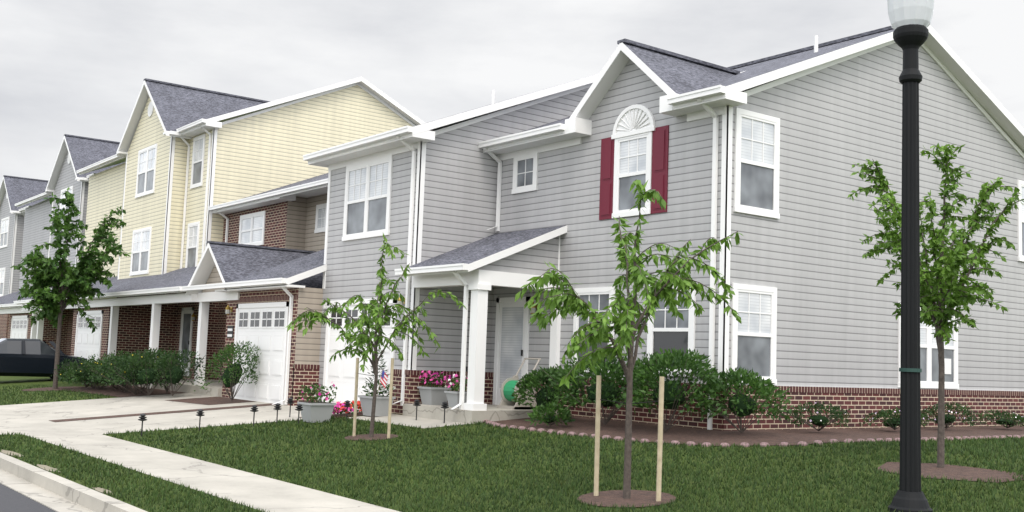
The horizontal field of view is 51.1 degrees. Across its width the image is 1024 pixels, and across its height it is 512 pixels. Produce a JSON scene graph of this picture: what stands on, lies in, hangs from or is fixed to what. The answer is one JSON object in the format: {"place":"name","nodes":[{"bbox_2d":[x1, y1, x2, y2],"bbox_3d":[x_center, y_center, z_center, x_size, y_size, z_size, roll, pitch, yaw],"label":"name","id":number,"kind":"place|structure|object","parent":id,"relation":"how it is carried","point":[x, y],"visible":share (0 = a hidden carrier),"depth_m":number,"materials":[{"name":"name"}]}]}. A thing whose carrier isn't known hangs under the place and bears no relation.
{"place":"outdoors","nodes":[
{"label":"outdoors","id":0,"kind":"place"},
{"bbox_2d":[0,483,55,511],"bbox_3d":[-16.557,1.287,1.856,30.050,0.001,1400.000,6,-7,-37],"label":"road","id":1,"kind":"structure","parent":0,"point":[11,500],"depth_m":11.30,"materials":[{"name":"grey asphalt"}]},
{"bbox_2d":[0,376,1023,511],"bbox_3d":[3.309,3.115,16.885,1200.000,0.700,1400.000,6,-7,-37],"label":"ground","id":2,"kind":"structure","parent":0,"point":[20,381],"depth_m":13.35,"materials":[{"name":"green plant"}]},
{"bbox_2d":[0,175,52,338],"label":"grey townhouse","id":3,"kind":"structure","parent":2,"relation":"on","point":[14,190],"depth_m":59.17,"materials":[{"name":"grey"}]},
{"bbox_2d":[0,338,85,380],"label":"parked sedan","id":4,"kind":"object","parent":2,"relation":"on","point":[28,357],"visible":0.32,"depth_m":34.87,"materials":[{"name":"black paint"}]},
{"bbox_2d":[0,134,124,354],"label":"grey townhouse","id":5,"kind":"structure","parent":2,"relation":"on","point":[75,154],"depth_m":47.69,"materials":[{"name":"grey"}]},
{"bbox_2d":[10,187,130,388],"bbox_3d":[-13.139,0.943,31.635,3.232,6.033,2.906,6,-7,-37],"label":"tree","id":6,"kind":"object","parent":2,"relation":"on","point":[63,279],"visible":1,"depth_m":31.31,"materials":[{"name":"green plant"}]},
{"bbox_2d":[0,452,146,511],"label":"kerb","id":7,"kind":"structure","parent":2,"relation":"on","point":[54,492],"depth_m":11.88,"materials":[{"name":"concrete"}]},
{"bbox_2d":[138,413,146,436],"bbox_3d":[-6.245,2.877,18.077,0.143,0.440,0.150,6,-7,-37],"label":"path light","id":8,"kind":"object","parent":2,"relation":"on","point":[142,416],"visible":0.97,"depth_m":18.06,"materials":[{"name":"black plastic"}]},
{"bbox_2d":[196,409,204,429],"bbox_3d":[-5.447,2.890,18.685,0.143,0.440,0.150,6,-7,-37],"label":"path light","id":9,"kind":"object","parent":2,"relation":"on","point":[200,413],"visible":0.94,"depth_m":18.67,"materials":[{"name":"black plastic"}]},
{"bbox_2d":[13,77,424,388],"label":"cream townhouse","id":10,"kind":"structure","parent":2,"relation":"on","point":[188,155],"depth_m":35.49,"materials":[{"name":"beige plastic"}]},
{"bbox_2d":[0,393,466,511],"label":"pavements","id":11,"kind":"structure","parent":2,"relation":"on","point":[255,491],"depth_m":18.41,"materials":[{"name":"concrete"}]},
{"bbox_2d":[358,349,395,415],"bbox_3d":[-2.620,2.443,20.724,0.631,1.289,0.627,6,-7,-37],"label":"potted plant","id":12,"kind":"object","parent":11,"relation":"on","point":[382,404],"visible":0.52,"depth_m":20.58,"materials":[{"name":"grey"}]},
{"bbox_2d":[377,369,387,394],"bbox_3d":[-2.462,2.459,20.289,0.012,0.625,0.596,5,-6,-27],"label":"garden flag","id":13,"kind":"object","parent":12,"relation":"attached to","point":[383,379],"visible":0.87,"depth_m":20.25,"materials":[{"name":"multicoloured fabric"}]},
{"bbox_2d":[250,405,258,426],"bbox_3d":[-4.650,2.902,19.292,0.143,0.440,0.150,6,-7,-37],"label":"path light","id":14,"kind":"object","parent":2,"relation":"on","point":[254,409],"visible":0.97,"depth_m":19.27,"materials":[{"name":"black plastic"}]},
{"bbox_2d":[273,403,280,424],"bbox_3d":[-4.291,2.908,19.566,0.143,0.440,0.150,6,-7,-37],"label":"path light","id":15,"kind":"object","parent":2,"relation":"on","point":[277,407],"visible":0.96,"depth_m":19.55,"materials":[{"name":"black plastic"}]},
{"bbox_2d":[287,397,293,416],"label":"path light","id":16,"kind":"object","parent":2,"relation":"on","point":[290,401],"visible":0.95,"depth_m":20.82,"materials":[{"name":"black plastic"}]},
{"bbox_2d":[295,404,302,423],"bbox_3d":[-3.847,2.885,19.314,0.143,0.440,0.150,6,-7,-37],"label":"path light","id":17,"kind":"object","parent":2,"relation":"on","point":[298,407],"visible":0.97,"depth_m":19.30,"materials":[{"name":"black plastic"}]},
{"bbox_2d":[297,383,336,422],"bbox_3d":[-3.616,2.699,19.877,0.677,0.759,0.670,6,-7,-37],"label":"flower pot","id":18,"kind":"object","parent":2,"relation":"on","point":[313,411],"visible":0.99,"depth_m":19.75,"materials":[{"name":"grey plastic"}]},
{"bbox_2d":[343,400,350,420],"bbox_3d":[-3.059,2.894,19.852,0.143,0.440,0.150,6,-7,-37],"label":"path light","id":19,"kind":"object","parent":2,"relation":"on","point":[347,404],"visible":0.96,"depth_m":19.83,"materials":[{"name":"black plastic"}]},
{"bbox_2d":[353,358,393,437],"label":"tree stakes","id":20,"kind":"object","parent":2,"relation":"on","point":[390,397],"visible":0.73,"depth_m":17.06,"materials":[{"name":"brown wood"}]},
{"bbox_2d":[285,233,465,436],"bbox_3d":[-2.390,1.264,17.109,2.072,3.357,2.610,-3,-8,45],"label":"tree","id":21,"kind":"object","parent":2,"relation":"on","point":[374,307],"visible":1,"depth_m":17.25,"materials":[{"name":"green plant"}]},
{"bbox_2d":[413,399,420,419],"bbox_3d":[-1.756,2.857,19.715,0.143,0.440,0.150,6,-7,-37],"label":"path light","id":22,"kind":"object","parent":2,"relation":"on","point":[416,403],"visible":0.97,"depth_m":19.69,"materials":[{"name":"black plastic"}]},
{"bbox_2d":[441,402,448,422],"bbox_3d":[-1.201,2.811,19.070,0.143,0.440,0.150,6,-7,-37],"label":"path light","id":23,"kind":"object","parent":2,"relation":"on","point":[444,405],"visible":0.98,"depth_m":19.05,"materials":[{"name":"black plastic"}]},
{"bbox_2d":[1,385,1023,506],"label":"mulch beds","id":24,"kind":"object","parent":2,"relation":"on","point":[648,432],"visible":0.62,"depth_m":16.85,"materials":[{"name":"soil"}]},
{"bbox_2d":[51,340,261,400],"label":"shrubs","id":25,"kind":"object","parent":24,"relation":"on","point":[138,368],"visible":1,"depth_m":26.79,"materials":[{"name":"green plant"}]},
{"bbox_2d":[331,400,361,416],"bbox_3d":[-3.290,2.995,20.991,1.596,0.380,0.708,6,-7,-37],"label":"flower bed","id":26,"kind":"object","parent":24,"relation":"on","point":[339,407],"visible":0.3,"depth_m":20.84,"materials":[{"name":"pink plant"}]},
{"bbox_2d":[510,347,793,432],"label":"shrubs","id":27,"kind":"object","parent":24,"relation":"on","point":[739,404],"visible":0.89,"depth_m":16.63,"materials":[{"name":"green plant"}]},
{"bbox_2d":[786,401,1023,430],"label":"shrubs","id":28,"kind":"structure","parent":24,"relation":"on","point":[819,420],"depth_m":18.29,"materials":[{"name":"green plant"}]},
{"bbox_2d":[132,25,1023,429],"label":"grey townhouse","id":29,"kind":"structure","parent":2,"relation":"on","point":[482,213],"depth_m":20.26,"materials":[{"name":"grey"}]},
{"bbox_2d":[417,370,452,404],"bbox_3d":[-1.488,2.545,20.758,0.606,0.668,0.615,6,-7,-37],"label":"porch planter","id":30,"kind":"object","parent":29,"relation":"on","point":[433,394],"visible":0.94,"depth_m":20.61,"materials":[{"name":"grey plastic"}]},
{"bbox_2d":[444,374,467,407],"bbox_3d":[-0.972,2.510,19.970,0.570,0.624,0.534,6,-7,-37],"label":"porch planter","id":31,"kind":"object","parent":29,"relation":"on","point":[452,395],"visible":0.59,"depth_m":19.87,"materials":[{"name":"grey plastic"}]},
{"bbox_2d":[497,358,540,409],"bbox_3d":[0.136,2.410,20.306,0.640,0.967,0.500,6,-7,-37],"label":"hose reel","id":32,"kind":"object","parent":29,"relation":"on","point":[507,390],"visible":0.64,"depth_m":20.25,"materials":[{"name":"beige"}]},
{"bbox_2d":[515,179,742,498],"bbox_3d":[1.125,0.907,11.558,2.495,3.394,2.054,6,-7,-37],"label":"tree","id":33,"kind":"object","parent":2,"relation":"on","point":[626,326],"visible":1,"depth_m":11.26,"materials":[{"name":"green plant"}]},
{"bbox_2d":[594,375,663,500],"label":"tree stakes","id":34,"kind":"object","parent":2,"relation":"on","point":[659,443],"visible":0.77,"depth_m":11.02,"materials":[{"name":"brown wood"}]},
{"bbox_2d":[887,0,933,511],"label":"street lamp","id":35,"kind":"object","parent":2,"relation":"on","point":[910,21],"visible":0.99,"depth_m":10.29,"materials":[{"name":"black metal"}]},
{"bbox_2d":[847,143,1023,467],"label":"tree","id":36,"kind":"object","parent":2,"relation":"on","point":[944,281],"visible":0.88,"depth_m":12.83,"materials":[{"name":"green plant"}]},
{"bbox_2d":[0,0,1023,185],"label":"sky","id":37,"kind":"structure","parent":0,"point":[70,67],"materials":[{"name":"white"}]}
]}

